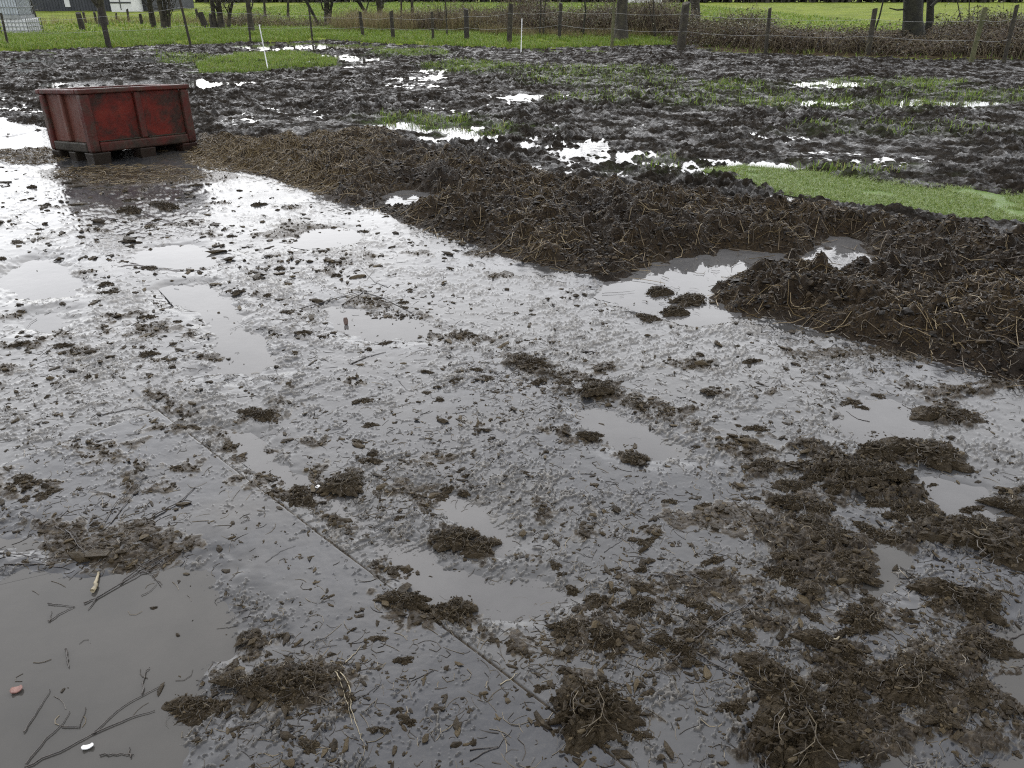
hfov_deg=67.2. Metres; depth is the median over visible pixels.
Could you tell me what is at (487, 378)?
mud clod
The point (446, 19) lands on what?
sapling
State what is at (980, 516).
mud clod
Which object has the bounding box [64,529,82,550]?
twig
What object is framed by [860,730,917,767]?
puddle
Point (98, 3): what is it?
bare tree
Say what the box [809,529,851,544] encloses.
mud clod
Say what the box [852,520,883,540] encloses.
mud clod
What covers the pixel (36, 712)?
twig
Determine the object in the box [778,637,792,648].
mud clod
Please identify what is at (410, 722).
mud clod
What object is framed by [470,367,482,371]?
mud clod
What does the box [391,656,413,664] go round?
mud clod
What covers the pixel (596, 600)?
mud clod
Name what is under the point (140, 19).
wooden stake
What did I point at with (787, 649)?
twig
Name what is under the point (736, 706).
mud clod
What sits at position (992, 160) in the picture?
ground
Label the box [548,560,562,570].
mud clod
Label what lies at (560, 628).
mud clod
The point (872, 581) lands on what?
mud clod
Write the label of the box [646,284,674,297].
mud clod
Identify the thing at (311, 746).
mud clod
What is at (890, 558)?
puddle
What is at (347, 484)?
mud clod
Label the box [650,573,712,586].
twig
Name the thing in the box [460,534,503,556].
mud clod
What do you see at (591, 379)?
mud clod
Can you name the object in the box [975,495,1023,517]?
mud clod
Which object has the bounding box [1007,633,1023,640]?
twig
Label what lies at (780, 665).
mud clod
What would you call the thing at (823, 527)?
mud clod
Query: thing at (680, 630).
mud clod
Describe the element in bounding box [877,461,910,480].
mud clod
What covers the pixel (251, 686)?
mud clod
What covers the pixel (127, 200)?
mud clod
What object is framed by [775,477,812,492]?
mud clod
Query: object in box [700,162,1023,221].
grass
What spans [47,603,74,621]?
twig
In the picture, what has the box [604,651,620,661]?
mud clod
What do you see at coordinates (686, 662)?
mud clod
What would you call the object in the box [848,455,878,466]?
mud clod
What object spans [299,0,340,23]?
bare tree
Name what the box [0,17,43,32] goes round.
caged tank
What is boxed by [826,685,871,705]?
mud clod
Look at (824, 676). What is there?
mud clod
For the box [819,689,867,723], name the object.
mud clod
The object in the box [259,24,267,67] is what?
fence rod
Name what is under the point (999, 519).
mud clod
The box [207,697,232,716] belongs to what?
mud clod
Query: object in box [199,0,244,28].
bare tree
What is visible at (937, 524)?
mud clod
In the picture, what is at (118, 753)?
twig
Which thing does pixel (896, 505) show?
mud clod
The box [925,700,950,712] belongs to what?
mud clod
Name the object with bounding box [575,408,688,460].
puddle
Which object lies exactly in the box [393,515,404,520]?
mud clod
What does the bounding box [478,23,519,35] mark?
dry grass
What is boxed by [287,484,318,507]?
mud clod
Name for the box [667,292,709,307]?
mud clod
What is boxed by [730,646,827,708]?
mud clod
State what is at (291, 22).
bramble thicket
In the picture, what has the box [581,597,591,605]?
mud clod
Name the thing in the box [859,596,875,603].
mud clod
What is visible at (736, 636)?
straw
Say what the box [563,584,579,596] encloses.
mud clod
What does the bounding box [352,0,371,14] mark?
bare tree
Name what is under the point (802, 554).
mud clod
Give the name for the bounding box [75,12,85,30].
wooden stake
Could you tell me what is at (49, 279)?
puddle
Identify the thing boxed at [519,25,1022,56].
dry grass
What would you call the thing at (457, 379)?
mud clod
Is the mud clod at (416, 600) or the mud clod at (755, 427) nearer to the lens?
the mud clod at (416, 600)
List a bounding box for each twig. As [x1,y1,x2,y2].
[0,552,69,568]
[23,689,49,731]
[24,667,157,767]
[25,707,85,763]
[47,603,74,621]
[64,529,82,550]
[65,648,68,667]
[83,552,175,608]
[91,407,159,417]
[98,473,164,526]
[99,747,133,757]
[138,552,173,573]
[146,487,194,519]
[299,291,429,321]
[469,730,511,760]
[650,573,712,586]
[672,587,755,661]
[692,650,748,679]
[765,646,817,649]
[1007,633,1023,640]
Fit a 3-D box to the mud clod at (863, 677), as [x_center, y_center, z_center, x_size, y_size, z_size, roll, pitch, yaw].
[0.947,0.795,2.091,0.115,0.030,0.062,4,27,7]
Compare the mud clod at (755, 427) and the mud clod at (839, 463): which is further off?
the mud clod at (755, 427)
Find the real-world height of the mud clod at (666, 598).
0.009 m
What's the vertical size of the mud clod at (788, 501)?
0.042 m
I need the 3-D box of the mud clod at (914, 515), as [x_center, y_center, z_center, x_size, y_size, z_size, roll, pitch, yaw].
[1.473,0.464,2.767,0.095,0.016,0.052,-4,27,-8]
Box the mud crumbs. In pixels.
[0,129,1023,767]
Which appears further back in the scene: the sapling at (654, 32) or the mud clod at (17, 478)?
the sapling at (654, 32)
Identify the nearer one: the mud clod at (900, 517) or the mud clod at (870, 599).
the mud clod at (870, 599)
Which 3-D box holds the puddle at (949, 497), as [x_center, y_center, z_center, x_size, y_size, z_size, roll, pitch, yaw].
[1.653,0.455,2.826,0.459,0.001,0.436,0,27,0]
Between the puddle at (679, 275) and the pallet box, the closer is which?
the puddle at (679, 275)
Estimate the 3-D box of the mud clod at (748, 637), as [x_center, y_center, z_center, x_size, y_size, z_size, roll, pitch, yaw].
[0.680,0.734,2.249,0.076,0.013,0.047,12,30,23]
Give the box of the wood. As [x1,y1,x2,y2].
[193,0,1023,2]
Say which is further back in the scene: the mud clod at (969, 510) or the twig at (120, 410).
the twig at (120, 410)
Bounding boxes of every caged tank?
[0,0,34,17]
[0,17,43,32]
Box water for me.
[0,42,1023,222]
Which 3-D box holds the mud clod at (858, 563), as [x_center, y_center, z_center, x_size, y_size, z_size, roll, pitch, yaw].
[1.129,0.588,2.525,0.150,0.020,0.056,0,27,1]
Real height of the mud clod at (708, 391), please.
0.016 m
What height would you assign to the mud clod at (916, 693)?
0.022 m
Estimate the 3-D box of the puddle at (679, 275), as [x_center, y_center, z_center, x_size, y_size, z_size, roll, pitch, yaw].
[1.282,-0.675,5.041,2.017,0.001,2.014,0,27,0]
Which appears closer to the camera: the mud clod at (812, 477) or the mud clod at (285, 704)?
the mud clod at (285, 704)
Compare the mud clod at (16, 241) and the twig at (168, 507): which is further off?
the mud clod at (16, 241)
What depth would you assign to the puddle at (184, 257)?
5.44 m
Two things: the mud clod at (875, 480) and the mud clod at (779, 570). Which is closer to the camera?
the mud clod at (779, 570)
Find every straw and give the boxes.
[0,132,305,183]
[0,152,1023,767]
[193,125,1023,388]
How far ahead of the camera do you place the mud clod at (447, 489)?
2.92 m
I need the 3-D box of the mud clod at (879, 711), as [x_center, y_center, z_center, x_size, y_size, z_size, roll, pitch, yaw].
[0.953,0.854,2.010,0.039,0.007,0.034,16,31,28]
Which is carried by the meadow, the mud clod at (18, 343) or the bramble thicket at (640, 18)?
the bramble thicket at (640, 18)
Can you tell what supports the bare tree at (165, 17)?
on the meadow
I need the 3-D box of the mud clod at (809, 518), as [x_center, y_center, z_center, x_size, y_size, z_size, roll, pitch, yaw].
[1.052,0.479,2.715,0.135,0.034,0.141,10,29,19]
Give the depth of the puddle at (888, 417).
3.38 m
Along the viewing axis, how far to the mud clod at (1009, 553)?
2.60 m
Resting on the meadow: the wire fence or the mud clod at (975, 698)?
the wire fence
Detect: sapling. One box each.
[263,0,289,17]
[400,0,413,10]
[445,0,447,35]
[539,0,545,36]
[582,0,585,33]
[648,0,656,37]
[875,0,883,30]
[956,0,969,24]
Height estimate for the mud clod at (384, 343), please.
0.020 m
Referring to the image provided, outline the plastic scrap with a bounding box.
[81,743,93,749]
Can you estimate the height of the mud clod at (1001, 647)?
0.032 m
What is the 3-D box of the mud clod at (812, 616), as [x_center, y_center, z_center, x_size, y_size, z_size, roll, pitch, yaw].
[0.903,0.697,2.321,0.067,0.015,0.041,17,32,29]
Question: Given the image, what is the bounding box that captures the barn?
[32,0,193,10]
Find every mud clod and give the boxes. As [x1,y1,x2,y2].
[11,239,24,244]
[11,340,31,346]
[11,472,32,483]
[17,494,31,502]
[32,487,63,501]
[50,342,74,348]
[96,289,121,293]
[97,280,113,285]
[114,205,142,213]
[122,197,138,201]
[136,314,158,318]
[137,350,161,357]
[141,265,157,269]
[147,199,179,211]
[161,692,221,729]
[187,183,203,186]
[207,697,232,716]
[208,669,272,700]
[230,289,245,295]
[236,405,280,423]
[248,694,270,701]
[251,200,266,206]
[260,662,328,709]
[274,266,285,269]
[274,495,288,501]
[275,701,292,712]
[276,632,286,637]
[279,309,295,313]
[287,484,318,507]
[294,329,312,333]
[297,665,316,671]
[297,736,320,754]
[316,469,365,496]
[330,273,342,276]
[343,691,356,703]
[351,397,373,404]
[352,438,363,444]
[358,456,383,464]
[361,422,380,427]
[365,448,377,456]
[366,635,388,641]
[366,726,391,734]
[372,589,432,610]
[377,340,393,344]
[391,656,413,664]
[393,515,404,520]
[402,718,416,727]
[421,369,434,373]
[424,595,478,625]
[426,526,480,551]
[429,491,448,501]
[434,396,444,401]
[439,485,459,493]
[448,376,463,383]
[455,489,470,496]
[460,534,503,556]
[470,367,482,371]
[474,428,491,431]
[480,374,493,380]
[503,351,548,368]
[504,639,511,646]
[530,378,549,384]
[531,684,550,693]
[537,673,645,761]
[544,615,587,638]
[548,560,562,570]
[555,571,566,576]
[559,378,573,385]
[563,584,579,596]
[575,429,604,440]
[577,380,615,396]
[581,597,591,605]
[582,378,601,381]
[583,593,618,608]
[590,624,628,652]
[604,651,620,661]
[607,587,624,593]
[616,595,658,617]
[618,452,650,464]
[627,537,650,546]
[627,578,649,591]
[630,730,654,741]
[631,400,644,406]
[633,565,648,572]
[633,642,659,658]
[635,312,662,322]
[638,524,648,529]
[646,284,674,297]
[647,536,658,542]
[647,634,695,659]
[655,611,676,624]
[659,304,690,316]
[659,596,671,599]
[661,498,678,503]
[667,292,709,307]
[673,627,706,639]
[674,594,686,603]
[680,658,703,667]
[684,601,713,609]
[694,502,712,508]
[697,570,711,580]
[697,607,728,620]
[699,388,715,395]
[700,555,724,567]
[706,572,724,578]
[715,698,749,714]
[719,579,731,585]
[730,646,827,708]
[734,629,757,642]
[742,358,762,363]
[742,424,769,430]
[746,691,865,767]
[747,496,761,499]
[748,458,776,471]
[759,563,796,578]
[764,489,807,510]
[769,548,801,559]
[770,483,792,492]
[774,661,798,676]
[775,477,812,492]
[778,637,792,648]
[781,577,799,586]
[788,626,869,670]
[789,571,808,578]
[791,511,826,526]
[792,549,808,558]
[797,470,824,484]
[797,523,828,533]
[797,584,823,595]
[801,543,824,549]
[802,610,821,621]
[805,500,836,516]
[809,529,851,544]
[811,657,832,665]
[811,670,838,683]
[813,465,832,470]
[815,563,831,574]
[816,477,854,494]
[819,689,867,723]
[824,576,836,585]
[826,457,858,477]
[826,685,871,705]
[833,548,853,566]
[833,625,857,639]
[834,529,854,533]
[837,601,892,637]
[837,668,880,690]
[839,459,867,474]
[840,399,862,406]
[842,568,871,581]
[845,560,877,567]
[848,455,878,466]
[850,478,868,493]
[852,405,868,409]
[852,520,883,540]
[853,574,884,586]
[855,439,898,462]
[858,465,907,479]
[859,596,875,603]
[860,475,888,487]
[861,491,879,499]
[862,498,889,508]
[869,624,883,635]
[869,670,888,683]
[869,707,883,715]
[870,393,885,398]
[874,698,897,716]
[875,434,981,474]
[875,528,902,549]
[876,652,950,711]
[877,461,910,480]
[881,511,908,522]
[886,707,903,724]
[888,501,906,511]
[888,674,906,683]
[891,498,914,514]
[897,651,932,660]
[904,522,923,528]
[905,499,936,514]
[905,574,1013,626]
[907,404,993,427]
[907,467,915,473]
[908,512,1023,571]
[909,511,932,518]
[910,658,962,676]
[910,690,925,696]
[918,710,964,728]
[925,597,945,613]
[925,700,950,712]
[931,522,944,526]
[941,672,946,679]
[945,631,1023,662]
[952,513,993,532]
[956,692,971,699]
[959,505,986,513]
[964,679,989,710]
[966,683,985,706]
[971,512,992,521]
[972,588,986,594]
[972,676,987,682]
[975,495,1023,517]
[984,521,1007,530]
[990,595,1001,603]
[995,516,1023,523]
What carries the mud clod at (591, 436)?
on the pavement
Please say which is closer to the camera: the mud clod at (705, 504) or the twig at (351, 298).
the mud clod at (705, 504)
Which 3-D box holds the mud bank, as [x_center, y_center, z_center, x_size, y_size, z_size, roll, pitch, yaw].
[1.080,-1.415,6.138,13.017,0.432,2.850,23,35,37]
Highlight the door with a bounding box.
[64,0,70,6]
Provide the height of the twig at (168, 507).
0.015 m
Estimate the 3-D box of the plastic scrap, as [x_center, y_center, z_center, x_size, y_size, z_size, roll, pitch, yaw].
[-1.066,0.911,1.934,0.028,0.009,0.014,-9,29,-18]
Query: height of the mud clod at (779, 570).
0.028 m
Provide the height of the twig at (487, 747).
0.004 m
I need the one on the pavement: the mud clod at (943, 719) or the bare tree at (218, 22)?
the mud clod at (943, 719)
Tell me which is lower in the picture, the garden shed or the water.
the water
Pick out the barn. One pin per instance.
(69, 5)
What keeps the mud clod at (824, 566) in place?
on the pavement
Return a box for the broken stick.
[90,572,99,592]
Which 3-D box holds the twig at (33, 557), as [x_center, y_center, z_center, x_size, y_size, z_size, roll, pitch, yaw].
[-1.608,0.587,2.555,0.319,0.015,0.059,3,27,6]
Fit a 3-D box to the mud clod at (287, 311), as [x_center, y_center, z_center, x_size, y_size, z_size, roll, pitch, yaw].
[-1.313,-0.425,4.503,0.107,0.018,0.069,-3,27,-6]
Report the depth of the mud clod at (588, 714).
1.97 m
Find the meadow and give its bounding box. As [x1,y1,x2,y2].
[0,0,1023,59]
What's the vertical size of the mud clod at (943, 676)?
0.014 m
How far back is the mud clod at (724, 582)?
2.44 m
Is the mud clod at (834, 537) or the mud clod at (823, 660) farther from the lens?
the mud clod at (834, 537)
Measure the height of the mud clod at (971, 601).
0.054 m
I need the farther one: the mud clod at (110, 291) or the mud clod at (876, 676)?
the mud clod at (110, 291)
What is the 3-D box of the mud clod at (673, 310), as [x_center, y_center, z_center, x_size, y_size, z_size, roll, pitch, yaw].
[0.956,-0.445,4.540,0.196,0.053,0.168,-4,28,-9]
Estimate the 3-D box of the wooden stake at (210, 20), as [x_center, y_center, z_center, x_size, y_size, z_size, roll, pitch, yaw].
[-12.115,-14.585,31.075,0.207,0.690,0.194,0,27,0]
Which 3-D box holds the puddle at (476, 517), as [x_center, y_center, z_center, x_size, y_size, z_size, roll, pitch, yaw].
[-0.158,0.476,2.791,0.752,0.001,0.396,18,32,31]
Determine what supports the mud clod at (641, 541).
on the pavement
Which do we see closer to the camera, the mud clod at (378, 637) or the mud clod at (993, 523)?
the mud clod at (378, 637)
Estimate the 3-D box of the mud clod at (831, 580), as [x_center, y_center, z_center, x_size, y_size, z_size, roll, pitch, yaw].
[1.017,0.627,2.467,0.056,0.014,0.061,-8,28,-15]
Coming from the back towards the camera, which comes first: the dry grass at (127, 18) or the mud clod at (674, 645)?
the dry grass at (127, 18)
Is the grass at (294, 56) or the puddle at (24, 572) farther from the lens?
the grass at (294, 56)
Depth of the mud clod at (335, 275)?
5.08 m
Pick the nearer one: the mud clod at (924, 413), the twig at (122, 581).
the twig at (122, 581)
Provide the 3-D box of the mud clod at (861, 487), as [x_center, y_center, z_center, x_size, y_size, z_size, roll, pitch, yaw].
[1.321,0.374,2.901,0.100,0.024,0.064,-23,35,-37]
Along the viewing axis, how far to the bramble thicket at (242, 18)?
34.57 m
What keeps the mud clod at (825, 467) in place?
on the pavement
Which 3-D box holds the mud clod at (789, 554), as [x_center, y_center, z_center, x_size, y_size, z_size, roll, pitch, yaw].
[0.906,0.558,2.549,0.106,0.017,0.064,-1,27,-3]
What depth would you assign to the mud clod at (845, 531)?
2.66 m
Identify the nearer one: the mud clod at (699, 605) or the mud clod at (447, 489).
the mud clod at (699, 605)
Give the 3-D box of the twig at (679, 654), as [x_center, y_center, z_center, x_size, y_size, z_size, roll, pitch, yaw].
[0.620,0.706,2.289,0.458,0.021,0.035,-24,36,-38]
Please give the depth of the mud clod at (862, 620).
2.30 m
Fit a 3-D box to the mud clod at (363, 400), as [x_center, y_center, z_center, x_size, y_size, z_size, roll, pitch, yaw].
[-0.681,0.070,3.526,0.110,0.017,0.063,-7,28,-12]
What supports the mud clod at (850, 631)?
on the pavement
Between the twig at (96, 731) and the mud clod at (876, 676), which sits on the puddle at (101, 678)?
the twig at (96, 731)
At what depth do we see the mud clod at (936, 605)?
2.35 m
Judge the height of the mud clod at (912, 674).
0.053 m
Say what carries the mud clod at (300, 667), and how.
on the pavement
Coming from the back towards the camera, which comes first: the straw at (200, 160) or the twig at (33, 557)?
the straw at (200, 160)
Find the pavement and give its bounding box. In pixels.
[0,117,1023,767]
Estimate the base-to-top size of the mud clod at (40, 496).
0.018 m
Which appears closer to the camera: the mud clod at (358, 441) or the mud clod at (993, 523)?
the mud clod at (993, 523)
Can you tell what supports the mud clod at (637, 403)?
on the pavement
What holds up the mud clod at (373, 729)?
on the pavement
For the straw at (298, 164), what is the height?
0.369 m
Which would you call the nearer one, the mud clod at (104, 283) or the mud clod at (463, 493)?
the mud clod at (463, 493)
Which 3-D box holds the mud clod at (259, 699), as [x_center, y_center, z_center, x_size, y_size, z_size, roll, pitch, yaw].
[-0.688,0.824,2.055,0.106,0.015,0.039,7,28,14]
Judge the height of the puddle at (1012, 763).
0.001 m
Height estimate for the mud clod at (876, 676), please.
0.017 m
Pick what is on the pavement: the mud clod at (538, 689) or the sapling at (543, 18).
the mud clod at (538, 689)
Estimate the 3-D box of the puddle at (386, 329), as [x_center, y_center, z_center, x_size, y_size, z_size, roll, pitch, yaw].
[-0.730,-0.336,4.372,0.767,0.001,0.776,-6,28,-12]
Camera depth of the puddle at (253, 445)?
3.06 m
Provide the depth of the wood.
90.94 m
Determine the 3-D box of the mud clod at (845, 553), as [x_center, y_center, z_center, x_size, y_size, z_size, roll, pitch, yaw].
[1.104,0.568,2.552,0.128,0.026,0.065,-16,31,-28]
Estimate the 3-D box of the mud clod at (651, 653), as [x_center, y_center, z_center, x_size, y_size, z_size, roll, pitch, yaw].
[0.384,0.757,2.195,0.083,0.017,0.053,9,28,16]
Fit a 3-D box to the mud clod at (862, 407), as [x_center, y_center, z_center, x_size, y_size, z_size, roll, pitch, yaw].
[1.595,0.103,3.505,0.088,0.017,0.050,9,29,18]
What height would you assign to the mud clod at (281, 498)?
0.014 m
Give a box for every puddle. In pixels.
[0,129,50,148]
[0,259,85,300]
[0,536,49,584]
[0,567,240,767]
[22,313,73,333]
[125,244,218,269]
[158,284,278,376]
[201,425,383,543]
[286,228,367,249]
[321,306,445,342]
[374,538,577,621]
[381,190,437,205]
[417,492,520,552]
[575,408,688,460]
[594,255,741,326]
[717,236,875,274]
[827,396,933,443]
[858,522,914,597]
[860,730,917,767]
[906,476,1004,520]
[985,624,1023,701]
[991,701,1023,767]
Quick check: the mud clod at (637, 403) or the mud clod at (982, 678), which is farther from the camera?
the mud clod at (637, 403)
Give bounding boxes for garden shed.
[109,0,142,11]
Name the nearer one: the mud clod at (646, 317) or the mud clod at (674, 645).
the mud clod at (674, 645)
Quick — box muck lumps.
[200,124,1023,381]
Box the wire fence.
[0,0,1018,61]
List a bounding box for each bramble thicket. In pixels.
[192,7,277,26]
[241,5,399,27]
[487,0,711,35]
[652,2,1023,58]
[660,0,787,49]
[884,2,972,29]
[949,0,1023,35]
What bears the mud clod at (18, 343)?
on the pavement
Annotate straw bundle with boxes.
[334,646,363,742]
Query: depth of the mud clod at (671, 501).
2.84 m
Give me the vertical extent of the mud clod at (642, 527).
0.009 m
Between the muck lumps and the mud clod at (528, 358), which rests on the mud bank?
the muck lumps
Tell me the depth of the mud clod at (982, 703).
2.04 m
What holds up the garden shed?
on the meadow
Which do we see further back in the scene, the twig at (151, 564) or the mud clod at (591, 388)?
the mud clod at (591, 388)
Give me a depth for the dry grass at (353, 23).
30.12 m
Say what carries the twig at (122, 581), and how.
on the puddle at (101, 678)
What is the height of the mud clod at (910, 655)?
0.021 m
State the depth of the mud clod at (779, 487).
2.92 m
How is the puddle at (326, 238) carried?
on the pavement
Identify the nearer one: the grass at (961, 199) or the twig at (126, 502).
the twig at (126, 502)
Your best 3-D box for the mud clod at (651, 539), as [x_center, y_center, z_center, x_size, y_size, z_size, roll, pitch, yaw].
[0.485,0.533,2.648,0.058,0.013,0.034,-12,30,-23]
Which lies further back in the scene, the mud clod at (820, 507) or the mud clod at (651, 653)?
the mud clod at (820, 507)
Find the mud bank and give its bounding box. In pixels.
[200,125,1023,387]
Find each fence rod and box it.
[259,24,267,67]
[521,19,522,50]
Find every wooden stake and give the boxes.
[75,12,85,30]
[139,14,142,23]
[197,12,207,27]
[209,13,212,27]
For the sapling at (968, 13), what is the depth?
22.84 m
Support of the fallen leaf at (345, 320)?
on the puddle at (386, 329)
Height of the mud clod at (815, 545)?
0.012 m
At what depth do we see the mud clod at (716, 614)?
2.32 m
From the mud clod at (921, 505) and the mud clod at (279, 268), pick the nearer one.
the mud clod at (921, 505)
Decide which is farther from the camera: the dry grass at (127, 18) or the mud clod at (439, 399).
the dry grass at (127, 18)
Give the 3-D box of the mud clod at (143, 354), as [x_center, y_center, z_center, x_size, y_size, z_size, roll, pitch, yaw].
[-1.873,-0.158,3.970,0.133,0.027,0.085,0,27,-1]
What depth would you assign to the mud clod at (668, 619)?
2.30 m
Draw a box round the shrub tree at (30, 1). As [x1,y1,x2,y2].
[29,0,45,16]
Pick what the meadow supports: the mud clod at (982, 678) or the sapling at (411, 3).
the sapling at (411, 3)
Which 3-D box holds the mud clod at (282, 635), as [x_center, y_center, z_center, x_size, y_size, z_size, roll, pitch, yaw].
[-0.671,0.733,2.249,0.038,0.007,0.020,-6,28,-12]
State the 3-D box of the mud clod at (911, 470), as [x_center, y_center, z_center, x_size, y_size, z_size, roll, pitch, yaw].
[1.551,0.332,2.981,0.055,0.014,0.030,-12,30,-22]
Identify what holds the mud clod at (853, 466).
on the mud clod at (839, 463)
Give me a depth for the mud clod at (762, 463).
3.05 m
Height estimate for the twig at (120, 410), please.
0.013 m
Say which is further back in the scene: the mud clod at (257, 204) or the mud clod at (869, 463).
the mud clod at (257, 204)
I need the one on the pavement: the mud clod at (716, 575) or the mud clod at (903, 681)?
the mud clod at (716, 575)
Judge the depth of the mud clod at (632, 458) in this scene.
3.09 m
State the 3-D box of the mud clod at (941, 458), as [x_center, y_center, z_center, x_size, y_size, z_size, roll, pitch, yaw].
[1.663,0.264,3.115,0.418,0.064,0.247,9,29,17]
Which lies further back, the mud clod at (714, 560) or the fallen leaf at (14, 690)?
the mud clod at (714, 560)
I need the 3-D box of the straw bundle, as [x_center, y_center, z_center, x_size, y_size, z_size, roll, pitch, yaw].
[-0.439,0.822,2.062,0.074,0.015,0.329,-5,28,-10]
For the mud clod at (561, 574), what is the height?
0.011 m
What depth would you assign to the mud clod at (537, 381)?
3.69 m
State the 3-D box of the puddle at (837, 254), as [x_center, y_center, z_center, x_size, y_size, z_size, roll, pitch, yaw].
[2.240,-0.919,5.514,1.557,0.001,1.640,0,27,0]
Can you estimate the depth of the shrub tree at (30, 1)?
30.84 m
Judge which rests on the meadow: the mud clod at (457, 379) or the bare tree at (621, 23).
the bare tree at (621, 23)
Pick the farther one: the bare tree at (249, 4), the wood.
the wood
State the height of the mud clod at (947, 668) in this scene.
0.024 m
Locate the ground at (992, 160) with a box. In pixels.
[0,39,1023,233]
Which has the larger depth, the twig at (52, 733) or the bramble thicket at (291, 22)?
the bramble thicket at (291, 22)
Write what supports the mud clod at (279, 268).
on the pavement
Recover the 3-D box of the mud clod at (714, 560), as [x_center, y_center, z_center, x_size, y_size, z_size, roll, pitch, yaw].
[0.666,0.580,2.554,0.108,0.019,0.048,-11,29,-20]
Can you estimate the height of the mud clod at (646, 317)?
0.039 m
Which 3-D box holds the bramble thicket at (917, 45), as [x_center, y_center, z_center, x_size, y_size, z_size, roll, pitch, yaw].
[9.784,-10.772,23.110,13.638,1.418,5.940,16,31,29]
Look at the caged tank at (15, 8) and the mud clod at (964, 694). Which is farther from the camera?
the caged tank at (15, 8)
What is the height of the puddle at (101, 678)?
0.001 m
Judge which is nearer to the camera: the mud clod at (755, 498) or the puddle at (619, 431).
the mud clod at (755, 498)
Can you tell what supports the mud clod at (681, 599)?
on the pavement
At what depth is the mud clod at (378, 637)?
2.23 m
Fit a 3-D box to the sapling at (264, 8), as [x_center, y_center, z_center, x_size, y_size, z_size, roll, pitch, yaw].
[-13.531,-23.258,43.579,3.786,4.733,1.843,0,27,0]
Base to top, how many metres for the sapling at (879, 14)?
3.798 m
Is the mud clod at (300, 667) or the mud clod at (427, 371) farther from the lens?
the mud clod at (427, 371)
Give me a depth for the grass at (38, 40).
26.34 m
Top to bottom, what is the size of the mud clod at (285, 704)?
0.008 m
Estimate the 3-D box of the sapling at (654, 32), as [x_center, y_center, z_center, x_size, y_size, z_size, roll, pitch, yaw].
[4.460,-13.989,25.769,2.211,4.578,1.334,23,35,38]
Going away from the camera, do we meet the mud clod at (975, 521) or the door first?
the mud clod at (975, 521)
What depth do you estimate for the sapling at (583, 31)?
26.55 m
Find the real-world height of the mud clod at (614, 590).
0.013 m
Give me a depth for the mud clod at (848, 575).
2.47 m
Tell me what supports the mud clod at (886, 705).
on the pavement
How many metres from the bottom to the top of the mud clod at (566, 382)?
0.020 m
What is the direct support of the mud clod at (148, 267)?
on the pavement
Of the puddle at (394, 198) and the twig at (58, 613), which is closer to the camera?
the twig at (58, 613)
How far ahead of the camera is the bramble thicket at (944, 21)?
23.52 m
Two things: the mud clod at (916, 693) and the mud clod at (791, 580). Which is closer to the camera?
the mud clod at (916, 693)
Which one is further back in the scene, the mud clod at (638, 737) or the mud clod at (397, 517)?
the mud clod at (397, 517)
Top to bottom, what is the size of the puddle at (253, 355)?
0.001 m
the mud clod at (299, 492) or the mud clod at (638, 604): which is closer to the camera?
the mud clod at (638, 604)
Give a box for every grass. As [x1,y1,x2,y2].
[0,24,1023,59]
[41,12,335,26]
[156,46,1023,176]
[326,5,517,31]
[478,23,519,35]
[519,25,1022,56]
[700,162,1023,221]
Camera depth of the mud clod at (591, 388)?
3.58 m
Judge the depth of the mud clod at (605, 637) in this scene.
2.23 m
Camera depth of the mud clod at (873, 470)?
2.94 m
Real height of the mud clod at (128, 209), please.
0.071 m
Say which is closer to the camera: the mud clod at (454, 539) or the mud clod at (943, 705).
the mud clod at (943, 705)
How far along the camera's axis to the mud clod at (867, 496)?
2.87 m
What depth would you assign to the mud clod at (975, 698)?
2.04 m
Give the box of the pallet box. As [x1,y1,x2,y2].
[35,84,197,164]
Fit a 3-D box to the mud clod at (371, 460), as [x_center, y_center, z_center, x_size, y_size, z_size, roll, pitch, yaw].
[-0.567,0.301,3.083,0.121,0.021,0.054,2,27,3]
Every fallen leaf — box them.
[10,685,22,693]
[343,317,347,324]
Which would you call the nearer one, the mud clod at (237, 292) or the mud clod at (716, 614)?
the mud clod at (716, 614)
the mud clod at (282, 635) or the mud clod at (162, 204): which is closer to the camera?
the mud clod at (282, 635)
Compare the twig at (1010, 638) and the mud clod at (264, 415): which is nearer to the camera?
the twig at (1010, 638)
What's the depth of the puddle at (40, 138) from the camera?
9.55 m
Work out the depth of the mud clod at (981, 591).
2.41 m
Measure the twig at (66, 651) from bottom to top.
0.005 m
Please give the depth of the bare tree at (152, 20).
33.24 m
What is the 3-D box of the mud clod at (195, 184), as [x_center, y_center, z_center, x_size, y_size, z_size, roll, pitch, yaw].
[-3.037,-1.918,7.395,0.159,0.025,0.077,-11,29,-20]
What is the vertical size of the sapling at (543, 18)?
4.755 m
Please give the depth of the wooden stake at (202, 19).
32.48 m
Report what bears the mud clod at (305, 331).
on the pavement
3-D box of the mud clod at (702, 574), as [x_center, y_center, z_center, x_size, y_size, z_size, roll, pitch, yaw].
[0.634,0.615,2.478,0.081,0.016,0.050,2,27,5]
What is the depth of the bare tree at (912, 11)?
21.89 m
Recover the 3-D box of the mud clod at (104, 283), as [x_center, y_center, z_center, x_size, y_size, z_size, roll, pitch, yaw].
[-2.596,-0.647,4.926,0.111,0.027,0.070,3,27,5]
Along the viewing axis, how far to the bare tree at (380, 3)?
36.83 m
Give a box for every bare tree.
[87,0,109,25]
[138,0,157,26]
[143,0,180,28]
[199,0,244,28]
[237,0,254,31]
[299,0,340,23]
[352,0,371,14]
[373,0,391,16]
[614,0,628,40]
[690,0,699,21]
[889,0,938,40]

